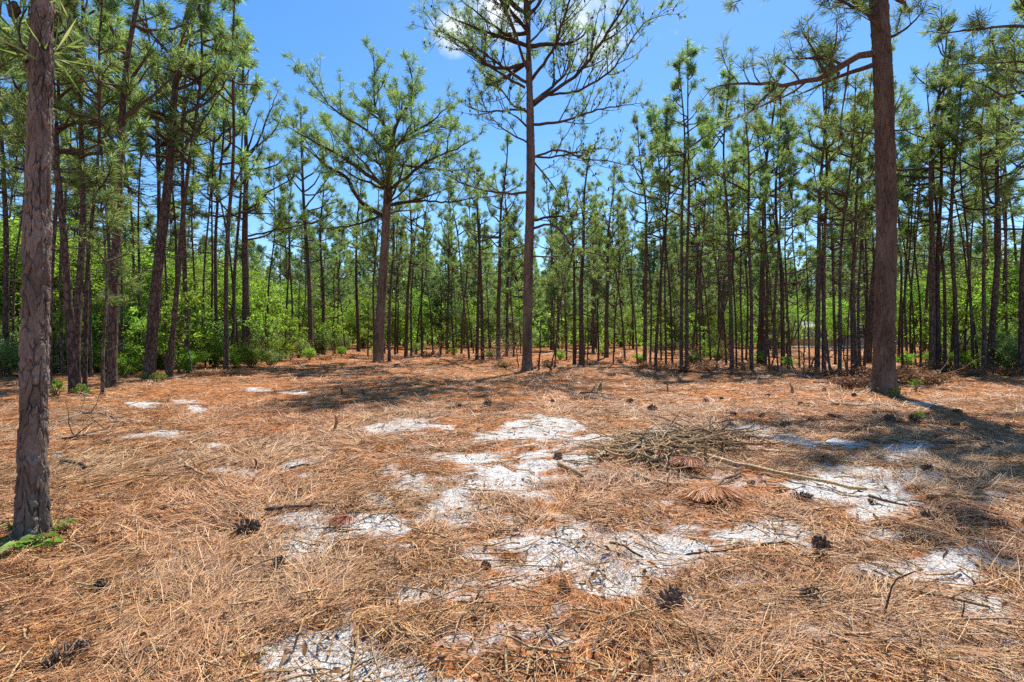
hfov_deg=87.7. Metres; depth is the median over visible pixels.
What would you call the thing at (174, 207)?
pine tree
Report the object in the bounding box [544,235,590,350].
pine tree
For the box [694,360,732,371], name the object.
dry brush
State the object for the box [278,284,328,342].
broadleaf tree
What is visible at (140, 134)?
pine tree
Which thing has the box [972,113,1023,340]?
pine tree
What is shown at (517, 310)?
broadleaf tree
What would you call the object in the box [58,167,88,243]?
pine tree
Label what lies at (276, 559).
pine cone
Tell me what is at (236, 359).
leafy bush
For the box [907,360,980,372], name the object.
dry brush
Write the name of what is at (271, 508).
dead branch
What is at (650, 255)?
pine tree
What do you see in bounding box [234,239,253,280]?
pine tree
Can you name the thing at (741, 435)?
twig tangle
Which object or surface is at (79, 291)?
pine tree
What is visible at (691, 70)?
pine tree
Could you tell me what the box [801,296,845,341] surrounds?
broadleaf tree
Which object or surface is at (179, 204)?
pine tree
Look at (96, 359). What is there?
leafy bush
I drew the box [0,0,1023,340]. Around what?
sky
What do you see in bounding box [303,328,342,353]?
leafy bush
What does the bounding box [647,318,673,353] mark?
broadleaf sapling
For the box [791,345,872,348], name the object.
border rail
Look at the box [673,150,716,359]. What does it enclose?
pine tree
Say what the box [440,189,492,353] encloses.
pine tree
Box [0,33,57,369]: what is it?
pine tree
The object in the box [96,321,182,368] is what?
leafy bush
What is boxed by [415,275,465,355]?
juniper tree
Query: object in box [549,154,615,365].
pine tree
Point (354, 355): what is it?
dry brush
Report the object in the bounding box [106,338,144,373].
leafy bush
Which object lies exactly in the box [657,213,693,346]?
pine tree
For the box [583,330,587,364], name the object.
dead sapling
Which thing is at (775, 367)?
dry brush
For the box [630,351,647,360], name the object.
leafy bush
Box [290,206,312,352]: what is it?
pine tree
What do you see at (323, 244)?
pine tree
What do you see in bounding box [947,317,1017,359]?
leafy bush
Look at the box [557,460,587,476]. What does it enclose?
dead branch
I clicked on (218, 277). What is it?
broadleaf tree
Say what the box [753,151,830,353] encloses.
pine tree
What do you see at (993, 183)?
pine tree
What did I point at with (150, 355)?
pine tree
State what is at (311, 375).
dead branch
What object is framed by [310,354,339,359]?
dry brush
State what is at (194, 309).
broadleaf sapling
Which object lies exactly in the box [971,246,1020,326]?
broadleaf tree
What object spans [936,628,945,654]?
dead branch
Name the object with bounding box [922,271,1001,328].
broadleaf tree
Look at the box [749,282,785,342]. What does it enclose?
pine tree
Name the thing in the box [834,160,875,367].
pine tree
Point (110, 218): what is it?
pine tree
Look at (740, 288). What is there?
pine tree
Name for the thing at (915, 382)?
green seedling
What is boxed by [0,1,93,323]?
pine tree
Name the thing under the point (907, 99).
pine tree
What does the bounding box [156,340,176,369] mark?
leafy bush
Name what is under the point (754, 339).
broadleaf sapling
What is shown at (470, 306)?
pine tree
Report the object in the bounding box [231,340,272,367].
leafy bush
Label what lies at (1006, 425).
pine cone
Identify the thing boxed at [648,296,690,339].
broadleaf tree
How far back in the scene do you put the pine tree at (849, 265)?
47.08 m
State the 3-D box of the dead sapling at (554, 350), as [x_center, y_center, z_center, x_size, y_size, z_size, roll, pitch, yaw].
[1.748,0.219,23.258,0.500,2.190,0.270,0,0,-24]
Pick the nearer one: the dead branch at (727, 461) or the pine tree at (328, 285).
the dead branch at (727, 461)
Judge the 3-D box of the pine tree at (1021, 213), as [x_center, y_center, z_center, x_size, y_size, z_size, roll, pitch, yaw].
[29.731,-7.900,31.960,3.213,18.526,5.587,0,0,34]
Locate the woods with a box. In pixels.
[1,189,1020,348]
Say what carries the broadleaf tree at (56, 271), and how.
on the ground
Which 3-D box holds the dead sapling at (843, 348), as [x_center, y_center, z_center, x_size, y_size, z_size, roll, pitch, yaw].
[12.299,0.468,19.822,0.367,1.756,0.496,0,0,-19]
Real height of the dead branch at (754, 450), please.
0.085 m
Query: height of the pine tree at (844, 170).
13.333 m
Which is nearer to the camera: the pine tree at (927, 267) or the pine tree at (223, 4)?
the pine tree at (223, 4)
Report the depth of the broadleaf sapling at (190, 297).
20.54 m
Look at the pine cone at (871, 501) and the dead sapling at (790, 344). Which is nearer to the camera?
the pine cone at (871, 501)
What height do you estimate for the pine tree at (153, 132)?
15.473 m
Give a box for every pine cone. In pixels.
[43,639,91,669]
[91,578,109,595]
[125,482,136,489]
[233,518,260,536]
[270,554,289,572]
[480,559,490,569]
[483,399,491,405]
[553,452,562,459]
[556,583,570,593]
[647,404,657,410]
[655,584,684,613]
[779,420,791,426]
[788,490,813,501]
[799,584,822,601]
[811,535,830,551]
[813,548,829,558]
[867,498,877,504]
[884,414,895,421]
[902,647,920,664]
[907,414,922,422]
[919,464,933,470]
[920,508,939,519]
[932,433,945,438]
[950,421,960,427]
[951,408,962,413]
[979,444,990,449]
[988,519,1009,529]
[1004,423,1012,428]
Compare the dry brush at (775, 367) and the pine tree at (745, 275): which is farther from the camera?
the pine tree at (745, 275)
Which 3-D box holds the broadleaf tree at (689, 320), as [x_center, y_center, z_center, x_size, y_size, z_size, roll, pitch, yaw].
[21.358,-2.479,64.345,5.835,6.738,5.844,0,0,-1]
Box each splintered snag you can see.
[333,415,338,429]
[788,381,793,392]
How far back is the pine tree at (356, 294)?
48.05 m
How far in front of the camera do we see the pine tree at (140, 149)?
20.03 m
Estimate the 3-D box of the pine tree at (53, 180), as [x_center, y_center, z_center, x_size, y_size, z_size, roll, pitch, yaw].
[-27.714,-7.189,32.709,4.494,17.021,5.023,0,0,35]
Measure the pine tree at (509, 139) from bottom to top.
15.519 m
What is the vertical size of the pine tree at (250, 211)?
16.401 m
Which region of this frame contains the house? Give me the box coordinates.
[771,322,873,345]
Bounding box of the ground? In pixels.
[0,341,1023,681]
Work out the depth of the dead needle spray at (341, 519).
3.71 m
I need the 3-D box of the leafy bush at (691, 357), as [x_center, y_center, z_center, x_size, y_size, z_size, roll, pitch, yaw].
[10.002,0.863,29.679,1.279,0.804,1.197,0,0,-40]
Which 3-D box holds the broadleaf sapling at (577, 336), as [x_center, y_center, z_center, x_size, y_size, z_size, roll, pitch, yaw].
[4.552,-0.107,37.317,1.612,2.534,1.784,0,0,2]
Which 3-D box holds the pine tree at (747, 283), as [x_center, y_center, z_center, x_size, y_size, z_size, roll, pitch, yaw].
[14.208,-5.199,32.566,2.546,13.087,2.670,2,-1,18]
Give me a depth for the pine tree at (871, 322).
27.16 m
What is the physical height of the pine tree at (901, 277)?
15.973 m
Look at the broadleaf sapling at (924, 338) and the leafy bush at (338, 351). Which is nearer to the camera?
the broadleaf sapling at (924, 338)
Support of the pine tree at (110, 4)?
on the ground
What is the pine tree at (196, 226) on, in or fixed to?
on the ground
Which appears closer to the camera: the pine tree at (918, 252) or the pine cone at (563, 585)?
the pine cone at (563, 585)
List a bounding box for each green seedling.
[0,513,77,541]
[0,537,34,552]
[30,536,65,547]
[49,377,66,395]
[70,383,86,394]
[83,388,93,396]
[139,372,150,380]
[151,372,162,382]
[694,344,708,357]
[885,387,898,395]
[892,387,906,398]
[908,379,923,390]
[913,410,924,419]
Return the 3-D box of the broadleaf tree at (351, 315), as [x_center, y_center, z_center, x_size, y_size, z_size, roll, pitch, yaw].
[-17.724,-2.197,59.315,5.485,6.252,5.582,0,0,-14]
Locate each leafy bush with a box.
[0,309,81,363]
[0,310,20,368]
[0,336,19,375]
[0,340,66,373]
[52,337,89,371]
[55,305,105,360]
[58,314,137,356]
[59,337,124,372]
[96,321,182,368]
[105,352,142,375]
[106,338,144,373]
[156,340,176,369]
[167,314,221,364]
[174,343,211,372]
[180,311,256,359]
[190,334,235,367]
[209,315,280,350]
[222,346,246,368]
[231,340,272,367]
[240,316,279,352]
[256,348,288,364]
[260,320,288,352]
[263,332,294,360]
[288,338,311,357]
[301,345,315,359]
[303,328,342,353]
[328,334,352,352]
[335,346,346,355]
[408,342,420,352]
[446,346,457,354]
[484,349,493,357]
[553,349,565,359]
[599,343,609,355]
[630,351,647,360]
[647,336,670,351]
[683,349,703,362]
[701,330,723,349]
[701,346,729,359]
[747,349,763,362]
[780,356,796,366]
[896,351,918,366]
[916,349,953,363]
[927,311,1016,356]
[941,332,975,360]
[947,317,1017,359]
[959,351,980,367]
[967,330,1011,365]
[968,313,1017,340]
[971,328,1017,368]
[976,337,1017,369]
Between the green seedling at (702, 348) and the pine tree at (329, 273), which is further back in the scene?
the pine tree at (329, 273)
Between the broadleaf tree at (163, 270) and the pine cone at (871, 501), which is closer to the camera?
the pine cone at (871, 501)
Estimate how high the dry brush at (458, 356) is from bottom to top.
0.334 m
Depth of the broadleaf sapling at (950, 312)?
23.78 m
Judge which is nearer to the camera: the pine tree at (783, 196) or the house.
the pine tree at (783, 196)
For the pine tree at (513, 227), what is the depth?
43.90 m
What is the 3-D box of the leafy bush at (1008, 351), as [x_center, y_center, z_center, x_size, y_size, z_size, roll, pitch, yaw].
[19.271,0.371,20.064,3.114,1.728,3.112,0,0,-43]
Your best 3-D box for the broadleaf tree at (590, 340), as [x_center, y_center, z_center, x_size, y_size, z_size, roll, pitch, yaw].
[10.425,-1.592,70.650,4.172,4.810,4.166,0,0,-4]
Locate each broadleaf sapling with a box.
[19,288,92,374]
[53,275,124,368]
[81,282,148,369]
[121,306,169,363]
[137,302,188,374]
[142,277,209,373]
[182,296,232,366]
[239,292,289,352]
[276,307,307,358]
[315,309,348,355]
[360,321,372,343]
[473,325,490,347]
[568,324,587,354]
[601,328,616,345]
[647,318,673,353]
[678,316,706,353]
[737,317,757,356]
[904,309,949,354]
[925,288,981,356]
[963,288,1017,357]
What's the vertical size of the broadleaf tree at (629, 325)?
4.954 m
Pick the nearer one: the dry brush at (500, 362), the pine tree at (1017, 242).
the dry brush at (500, 362)
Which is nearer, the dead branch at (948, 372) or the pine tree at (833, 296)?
the dead branch at (948, 372)
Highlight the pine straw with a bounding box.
[0,346,1023,681]
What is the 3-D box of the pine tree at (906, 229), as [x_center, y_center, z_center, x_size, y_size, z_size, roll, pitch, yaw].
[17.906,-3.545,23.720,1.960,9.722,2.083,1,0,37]
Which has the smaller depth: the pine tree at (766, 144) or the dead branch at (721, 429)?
the dead branch at (721, 429)
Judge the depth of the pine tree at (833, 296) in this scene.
27.71 m
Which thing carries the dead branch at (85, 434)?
on the ground
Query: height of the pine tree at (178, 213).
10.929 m
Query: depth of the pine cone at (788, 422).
7.96 m
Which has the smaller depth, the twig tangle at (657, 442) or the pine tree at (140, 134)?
the twig tangle at (657, 442)
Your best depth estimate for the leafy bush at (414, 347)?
45.08 m
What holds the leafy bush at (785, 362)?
on the ground
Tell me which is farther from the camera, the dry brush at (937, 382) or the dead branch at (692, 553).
the dry brush at (937, 382)
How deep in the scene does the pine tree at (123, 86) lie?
12.93 m
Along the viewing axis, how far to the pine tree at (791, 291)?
85.77 m
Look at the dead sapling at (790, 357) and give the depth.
21.61 m
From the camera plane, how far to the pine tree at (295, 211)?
35.41 m
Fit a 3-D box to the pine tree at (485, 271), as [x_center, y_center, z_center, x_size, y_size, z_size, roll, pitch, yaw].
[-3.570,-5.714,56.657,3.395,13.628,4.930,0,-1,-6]
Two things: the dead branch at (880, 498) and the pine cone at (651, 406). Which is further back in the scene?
the pine cone at (651, 406)
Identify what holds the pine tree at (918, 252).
on the ground
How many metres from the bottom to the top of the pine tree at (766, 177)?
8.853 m
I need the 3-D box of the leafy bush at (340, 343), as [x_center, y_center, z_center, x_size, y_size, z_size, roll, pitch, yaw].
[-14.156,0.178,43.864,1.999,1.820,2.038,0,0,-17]
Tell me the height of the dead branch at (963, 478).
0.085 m
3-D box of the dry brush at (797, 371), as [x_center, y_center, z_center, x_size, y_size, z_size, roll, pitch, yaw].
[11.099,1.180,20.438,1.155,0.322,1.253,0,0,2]
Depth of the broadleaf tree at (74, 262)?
27.43 m
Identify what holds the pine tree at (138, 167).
on the ground
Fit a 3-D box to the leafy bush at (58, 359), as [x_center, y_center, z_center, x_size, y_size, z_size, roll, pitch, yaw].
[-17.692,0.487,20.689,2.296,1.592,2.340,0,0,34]
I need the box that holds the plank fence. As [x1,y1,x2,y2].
[793,337,904,347]
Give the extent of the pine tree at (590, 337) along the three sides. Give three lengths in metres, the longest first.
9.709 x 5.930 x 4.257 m
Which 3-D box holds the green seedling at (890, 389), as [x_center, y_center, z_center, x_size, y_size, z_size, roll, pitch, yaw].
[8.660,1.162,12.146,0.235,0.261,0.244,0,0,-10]
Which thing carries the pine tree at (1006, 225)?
on the ground
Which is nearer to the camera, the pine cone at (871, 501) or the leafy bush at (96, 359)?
the pine cone at (871, 501)
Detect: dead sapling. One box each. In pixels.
[180,336,195,373]
[536,320,542,369]
[546,325,557,368]
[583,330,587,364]
[673,340,708,363]
[703,437,708,456]
[771,288,786,365]
[773,288,860,360]
[786,319,795,368]
[788,341,795,371]
[799,298,806,369]
[824,319,837,374]
[834,330,846,367]
[858,341,862,368]
[883,558,915,627]
[959,327,977,359]
[960,601,966,620]
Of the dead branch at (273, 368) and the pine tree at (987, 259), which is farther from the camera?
the pine tree at (987, 259)
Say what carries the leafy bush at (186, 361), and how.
on the ground
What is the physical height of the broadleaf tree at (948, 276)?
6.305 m
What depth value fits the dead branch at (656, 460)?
5.17 m
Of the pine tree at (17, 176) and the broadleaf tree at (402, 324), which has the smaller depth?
the pine tree at (17, 176)
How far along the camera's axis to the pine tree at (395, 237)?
44.27 m
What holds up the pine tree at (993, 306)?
on the ground
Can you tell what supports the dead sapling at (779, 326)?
on the ground
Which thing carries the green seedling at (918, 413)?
on the ground
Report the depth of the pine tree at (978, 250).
47.95 m
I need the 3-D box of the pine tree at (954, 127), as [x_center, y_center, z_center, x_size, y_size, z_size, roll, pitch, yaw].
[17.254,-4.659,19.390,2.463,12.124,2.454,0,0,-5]
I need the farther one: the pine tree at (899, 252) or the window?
the window
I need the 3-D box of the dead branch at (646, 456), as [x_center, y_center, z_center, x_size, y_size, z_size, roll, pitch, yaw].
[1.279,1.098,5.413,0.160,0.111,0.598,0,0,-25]
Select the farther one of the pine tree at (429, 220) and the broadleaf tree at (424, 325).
the broadleaf tree at (424, 325)
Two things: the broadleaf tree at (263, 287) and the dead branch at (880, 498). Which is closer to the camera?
the dead branch at (880, 498)
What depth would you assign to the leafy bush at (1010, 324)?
28.33 m
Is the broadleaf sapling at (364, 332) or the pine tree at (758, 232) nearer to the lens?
the pine tree at (758, 232)
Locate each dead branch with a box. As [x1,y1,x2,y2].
[51,533,87,554]
[58,376,141,423]
[59,459,86,467]
[61,401,130,439]
[85,469,201,489]
[86,513,118,529]
[168,365,249,378]
[175,454,240,478]
[238,647,273,666]
[258,363,295,369]
[264,499,323,510]
[288,459,326,468]
[298,365,367,376]
[303,359,335,367]
[386,323,452,367]
[393,613,481,653]
[414,581,464,607]
[434,321,507,369]
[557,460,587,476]
[565,376,612,395]
[576,350,640,367]
[585,357,623,364]
[591,614,617,653]
[595,446,609,459]
[609,541,643,557]
[612,429,653,453]
[617,437,699,450]
[621,444,654,458]
[625,610,663,625]
[630,432,657,452]
[630,432,763,444]
[633,473,699,488]
[639,429,714,440]
[640,407,733,432]
[647,352,751,374]
[647,373,695,376]
[648,452,679,463]
[681,449,867,490]
[683,416,731,445]
[685,546,744,555]
[701,361,734,376]
[707,471,741,488]
[709,447,800,455]
[741,377,784,379]
[760,537,797,549]
[788,373,824,377]
[828,591,918,602]
[831,402,879,406]
[846,617,860,640]
[848,572,989,607]
[848,573,906,593]
[867,493,922,507]
[892,622,909,640]
[923,355,983,382]
[926,491,985,499]
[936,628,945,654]
[957,464,1015,479]
[970,376,1000,381]
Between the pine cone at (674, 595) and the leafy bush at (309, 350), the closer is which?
the pine cone at (674, 595)
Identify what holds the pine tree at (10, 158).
on the ground
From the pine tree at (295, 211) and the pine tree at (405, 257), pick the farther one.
the pine tree at (295, 211)
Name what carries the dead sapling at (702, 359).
on the ground
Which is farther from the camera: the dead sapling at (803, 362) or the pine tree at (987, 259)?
the pine tree at (987, 259)
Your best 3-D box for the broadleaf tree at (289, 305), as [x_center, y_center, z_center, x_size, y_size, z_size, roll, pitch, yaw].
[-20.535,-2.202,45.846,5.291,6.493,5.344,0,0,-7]
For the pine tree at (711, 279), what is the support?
on the ground
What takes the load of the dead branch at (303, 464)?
on the ground
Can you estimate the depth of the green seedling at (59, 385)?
12.32 m
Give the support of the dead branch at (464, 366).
on the ground
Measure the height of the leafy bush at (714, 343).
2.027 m
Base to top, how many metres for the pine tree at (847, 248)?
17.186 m
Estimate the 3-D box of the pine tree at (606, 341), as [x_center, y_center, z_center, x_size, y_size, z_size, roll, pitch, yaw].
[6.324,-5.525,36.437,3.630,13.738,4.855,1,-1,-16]
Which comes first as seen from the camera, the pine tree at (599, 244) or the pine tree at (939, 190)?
the pine tree at (939, 190)
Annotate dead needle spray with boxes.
[324,511,362,528]
[666,454,710,467]
[674,485,731,502]
[690,482,748,499]
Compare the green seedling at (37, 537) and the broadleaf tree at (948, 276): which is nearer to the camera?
the green seedling at (37, 537)
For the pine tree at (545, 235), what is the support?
on the ground
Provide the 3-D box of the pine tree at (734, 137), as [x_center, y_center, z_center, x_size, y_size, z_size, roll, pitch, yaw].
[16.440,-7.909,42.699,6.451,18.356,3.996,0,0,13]
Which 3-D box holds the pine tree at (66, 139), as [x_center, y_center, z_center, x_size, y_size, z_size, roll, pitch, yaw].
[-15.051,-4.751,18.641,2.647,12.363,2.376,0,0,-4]
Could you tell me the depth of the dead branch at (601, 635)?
2.27 m
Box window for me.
[806,330,813,338]
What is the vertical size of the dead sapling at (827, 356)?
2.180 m
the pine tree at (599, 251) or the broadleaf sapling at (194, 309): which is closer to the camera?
the broadleaf sapling at (194, 309)
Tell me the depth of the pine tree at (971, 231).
23.24 m
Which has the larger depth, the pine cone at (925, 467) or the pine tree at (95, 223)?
the pine tree at (95, 223)
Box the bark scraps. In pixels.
[0,367,1023,681]
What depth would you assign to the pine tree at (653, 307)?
53.97 m
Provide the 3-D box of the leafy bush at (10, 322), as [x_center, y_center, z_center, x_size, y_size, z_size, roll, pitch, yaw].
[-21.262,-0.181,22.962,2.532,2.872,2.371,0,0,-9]
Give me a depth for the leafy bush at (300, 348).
35.51 m
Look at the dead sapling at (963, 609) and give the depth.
2.45 m
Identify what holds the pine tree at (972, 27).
on the ground
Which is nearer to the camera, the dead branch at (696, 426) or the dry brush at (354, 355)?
the dead branch at (696, 426)
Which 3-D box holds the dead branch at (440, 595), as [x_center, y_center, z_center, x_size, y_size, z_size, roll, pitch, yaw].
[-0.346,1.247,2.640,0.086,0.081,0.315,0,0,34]
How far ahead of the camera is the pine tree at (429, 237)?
41.79 m
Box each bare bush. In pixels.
[238,336,277,364]
[467,312,538,361]
[668,331,708,358]
[701,325,756,361]
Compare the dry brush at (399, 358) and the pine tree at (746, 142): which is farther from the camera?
the dry brush at (399, 358)
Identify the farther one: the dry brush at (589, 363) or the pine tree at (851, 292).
the dry brush at (589, 363)
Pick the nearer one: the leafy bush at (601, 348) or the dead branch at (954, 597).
the dead branch at (954, 597)
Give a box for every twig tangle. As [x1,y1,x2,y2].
[551,413,757,480]
[633,411,816,467]
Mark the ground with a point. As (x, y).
(670, 543)
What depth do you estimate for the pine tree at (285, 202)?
30.81 m
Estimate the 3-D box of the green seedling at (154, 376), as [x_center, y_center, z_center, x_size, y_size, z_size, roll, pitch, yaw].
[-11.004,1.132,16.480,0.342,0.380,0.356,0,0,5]
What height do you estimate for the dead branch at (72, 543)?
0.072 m
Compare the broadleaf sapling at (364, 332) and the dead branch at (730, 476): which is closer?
the dead branch at (730, 476)
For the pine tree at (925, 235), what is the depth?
31.40 m
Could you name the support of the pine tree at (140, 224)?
on the ground
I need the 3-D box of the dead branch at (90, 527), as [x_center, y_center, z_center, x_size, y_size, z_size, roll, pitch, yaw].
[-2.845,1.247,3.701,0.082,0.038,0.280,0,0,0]
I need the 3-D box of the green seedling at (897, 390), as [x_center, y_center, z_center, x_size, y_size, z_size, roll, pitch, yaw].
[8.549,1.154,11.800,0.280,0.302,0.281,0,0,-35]
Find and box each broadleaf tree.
[0,205,104,328]
[0,214,21,333]
[0,216,106,310]
[0,218,57,320]
[0,218,72,366]
[0,220,77,311]
[53,236,145,358]
[70,231,182,307]
[91,259,191,339]
[128,249,206,320]
[135,253,231,327]
[172,242,265,323]
[190,254,258,287]
[200,264,266,354]
[220,267,290,341]
[237,266,275,318]
[257,278,306,338]
[272,284,301,327]
[278,277,336,347]
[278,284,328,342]
[313,299,353,349]
[328,295,375,348]
[348,284,394,337]
[385,296,417,342]
[399,288,445,341]
[448,299,479,348]
[472,294,503,346]
[492,292,536,342]
[549,308,578,341]
[578,313,601,345]
[615,305,642,348]
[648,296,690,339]
[675,298,705,339]
[688,303,727,338]
[724,296,757,348]
[733,280,773,347]
[757,294,805,349]
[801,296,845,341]
[814,298,863,341]
[830,303,863,347]
[895,269,952,354]
[896,298,919,345]
[897,274,940,350]
[898,271,964,353]
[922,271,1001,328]
[940,256,1012,322]
[959,258,1018,333]
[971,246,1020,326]
[988,236,1020,332]
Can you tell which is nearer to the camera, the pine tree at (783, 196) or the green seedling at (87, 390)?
the green seedling at (87, 390)
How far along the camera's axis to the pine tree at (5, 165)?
16.76 m
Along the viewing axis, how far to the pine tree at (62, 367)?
19.01 m
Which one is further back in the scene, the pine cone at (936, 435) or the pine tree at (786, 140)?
the pine tree at (786, 140)
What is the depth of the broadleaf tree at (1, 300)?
24.17 m
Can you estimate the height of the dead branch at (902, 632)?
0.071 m
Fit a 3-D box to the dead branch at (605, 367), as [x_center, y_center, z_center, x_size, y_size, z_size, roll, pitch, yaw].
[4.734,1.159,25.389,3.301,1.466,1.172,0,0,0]
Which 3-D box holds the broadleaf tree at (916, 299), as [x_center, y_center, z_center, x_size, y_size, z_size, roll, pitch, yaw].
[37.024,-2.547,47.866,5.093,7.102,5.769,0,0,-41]
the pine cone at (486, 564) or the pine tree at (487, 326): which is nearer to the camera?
the pine cone at (486, 564)
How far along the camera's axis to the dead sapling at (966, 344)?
23.40 m
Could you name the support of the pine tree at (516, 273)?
on the ground
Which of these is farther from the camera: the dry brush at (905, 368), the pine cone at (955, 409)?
the dry brush at (905, 368)
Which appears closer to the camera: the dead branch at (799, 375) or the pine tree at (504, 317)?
the dead branch at (799, 375)
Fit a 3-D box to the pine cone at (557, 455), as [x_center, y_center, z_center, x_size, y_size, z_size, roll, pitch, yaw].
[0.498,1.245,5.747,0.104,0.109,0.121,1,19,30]
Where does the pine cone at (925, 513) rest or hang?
on the ground
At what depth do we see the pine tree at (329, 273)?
56.42 m
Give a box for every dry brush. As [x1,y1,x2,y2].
[189,370,222,376]
[211,366,248,375]
[286,358,311,364]
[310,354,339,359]
[340,352,359,357]
[387,356,406,359]
[411,350,438,356]
[450,355,467,358]
[484,358,521,367]
[537,358,564,367]
[578,359,607,365]
[612,355,632,363]
[629,358,667,368]
[645,360,705,372]
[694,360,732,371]
[730,360,764,369]
[762,363,785,370]
[784,369,814,374]
[800,366,862,377]
[814,364,871,379]
[823,374,870,387]
[834,375,870,388]
[855,364,928,379]
[862,367,943,384]
[896,367,956,382]
[905,371,975,385]
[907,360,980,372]
[956,367,1001,376]
[982,365,1022,375]
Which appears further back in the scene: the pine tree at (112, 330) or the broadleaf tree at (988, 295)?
the broadleaf tree at (988, 295)
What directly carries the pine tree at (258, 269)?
on the ground
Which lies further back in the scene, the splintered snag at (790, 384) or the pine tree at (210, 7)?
the pine tree at (210, 7)
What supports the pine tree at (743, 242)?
on the ground
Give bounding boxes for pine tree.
[0,0,87,372]
[0,0,98,544]
[0,0,113,393]
[0,0,150,387]
[0,0,179,385]
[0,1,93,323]
[0,14,23,291]
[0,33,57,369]
[0,38,27,273]
[0,64,88,265]
[0,99,53,232]
[0,146,20,233]
[4,96,73,281]
[8,88,103,252]
[15,9,111,375]
[52,0,155,277]
[52,29,132,376]
[52,152,97,306]
[53,0,140,392]
[53,0,203,387]
[55,0,230,380]
[57,142,106,250]
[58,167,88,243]
[67,15,166,372]
[71,151,147,394]
[75,149,144,253]
[84,64,153,373]
[87,0,222,366]
[89,0,154,336]
[92,169,128,244]
[96,189,154,257]
[100,3,238,368]
[101,46,175,371]
[107,17,195,369]
[121,215,172,284]
[127,200,223,320]
[133,0,221,363]
[138,0,245,378]
[139,208,168,256]
[144,89,212,367]
[149,33,225,364]
[162,0,259,347]
[163,39,269,351]
[167,176,202,261]
[168,192,196,266]
[173,193,213,264]
[175,0,247,363]
[186,21,250,366]
[191,0,269,372]
[199,22,329,363]
[204,53,296,364]
[213,229,233,260]
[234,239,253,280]
[249,149,293,350]
[250,264,265,348]
[255,182,311,350]
[257,185,311,357]
[271,34,500,363]
[272,97,356,357]
[273,174,303,358]
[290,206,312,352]
[292,243,314,347]
[293,152,352,353]
[299,209,340,317]
[306,202,354,346]
[316,205,342,348]
[322,254,342,353]
[325,174,371,351]
[325,223,349,354]
[325,266,348,333]
[348,181,392,354]
[358,229,395,319]
[362,301,371,355]
[368,223,409,354]
[374,157,437,357]
[379,178,420,360]
[379,182,415,353]
[393,187,440,355]
[395,180,439,355]
[405,0,688,370]
[410,212,438,353]
[415,222,440,351]
[425,180,465,353]
[432,212,464,355]
[433,235,466,347]
[437,213,477,349]
[440,185,484,358]
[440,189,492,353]
[451,146,512,359]
[452,242,476,348]
[457,168,496,359]
[463,129,525,358]
[463,289,474,353]
[464,226,492,333]
[470,300,492,347]
[479,303,495,348]
[480,261,496,351]
[482,206,551,353]
[485,274,522,342]
[486,163,545,355]
[500,297,521,349]
[501,250,520,356]
[502,268,546,335]
[514,266,550,339]
[534,170,569,349]
[534,263,572,350]
[537,299,560,346]
[540,184,583,349]
[540,190,561,349]
[541,277,576,341]
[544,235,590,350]
[545,207,580,367]
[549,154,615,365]
[549,170,602,364]
[555,264,571,359]
[562,278,601,340]
[566,220,618,351]
[570,179,628,352]
[570,191,606,309]
[578,234,608,360]
[579,161,631,357]
[583,280,597,361]
[585,226,633,340]
[591,176,627,358]
[602,202,632,362]
[608,297,618,338]
[609,110,690,365]
[609,205,634,346]
[612,100,692,364]
[614,209,643,362]
[616,208,648,349]
[629,139,678,363]
[634,272,667,343]
[636,106,683,359]
[636,246,658,340]
[636,276,678,342]
[640,102,694,364]
[643,92,682,366]
[646,46,720,368]
[655,37,727,368]
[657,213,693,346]
[658,215,695,334]
[662,260,694,352]
[663,132,721,355]
[667,254,717,343]
[670,135,725,350]
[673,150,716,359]
[674,232,723,349]
[676,113,726,364]
[678,79,739,359]
[679,125,757,353]
[683,122,774,354]
[685,0,947,394]
[688,225,728,344]
[689,171,756,339]
[692,161,731,363]
[693,60,763,368]
[695,152,755,365]
[697,195,740,312]
[702,85,787,369]
[702,190,744,307]
[713,208,747,367]
[715,140,782,365]
[729,163,770,359]
[731,65,810,363]
[735,224,757,340]
[738,78,831,365]
[738,98,805,366]
[739,251,796,339]
[741,159,783,367]
[746,167,784,369]
[747,103,823,357]
[747,123,807,359]
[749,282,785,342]
[750,210,780,365]
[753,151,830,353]
[753,275,789,355]
[757,205,800,349]
[767,117,820,367]
[770,256,813,339]
[785,130,847,361]
[786,253,803,294]
[787,265,806,335]
[788,249,812,318]
[789,175,828,369]
[789,239,812,303]
[789,277,802,308]
[790,41,870,372]
[793,40,872,373]
[794,91,911,296]
[796,70,875,374]
[796,284,814,319]
[799,126,870,353]
[805,70,875,372]
[805,106,853,364]
[808,242,848,312]
[820,217,872,346]
[822,130,875,313]
[823,105,915,366]
[824,36,943,363]
[830,128,874,372]
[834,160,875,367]
[838,114,875,368]
[842,214,871,337]
[843,234,874,331]
[844,93,901,311]
[846,74,944,361]
[848,213,897,311]
[864,48,986,359]
[865,9,986,368]
[868,141,926,365]
[872,63,977,369]
[895,99,953,365]
[895,218,916,353]
[896,93,939,354]
[896,143,937,367]
[897,153,935,366]
[904,228,935,344]
[907,36,973,368]
[907,241,947,323]
[910,40,1001,370]
[911,201,957,283]
[916,0,1023,156]
[922,135,992,363]
[926,164,987,361]
[928,71,1004,370]
[933,22,1023,371]
[934,87,987,367]
[942,44,1023,373]
[942,248,965,283]
[944,115,1020,317]
[945,98,1023,366]
[946,0,1023,374]
[953,50,1023,329]
[961,220,1013,321]
[963,32,1023,295]
[964,87,1023,367]
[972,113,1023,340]
[982,0,1023,236]
[984,64,1023,324]
[1007,238,1020,260]

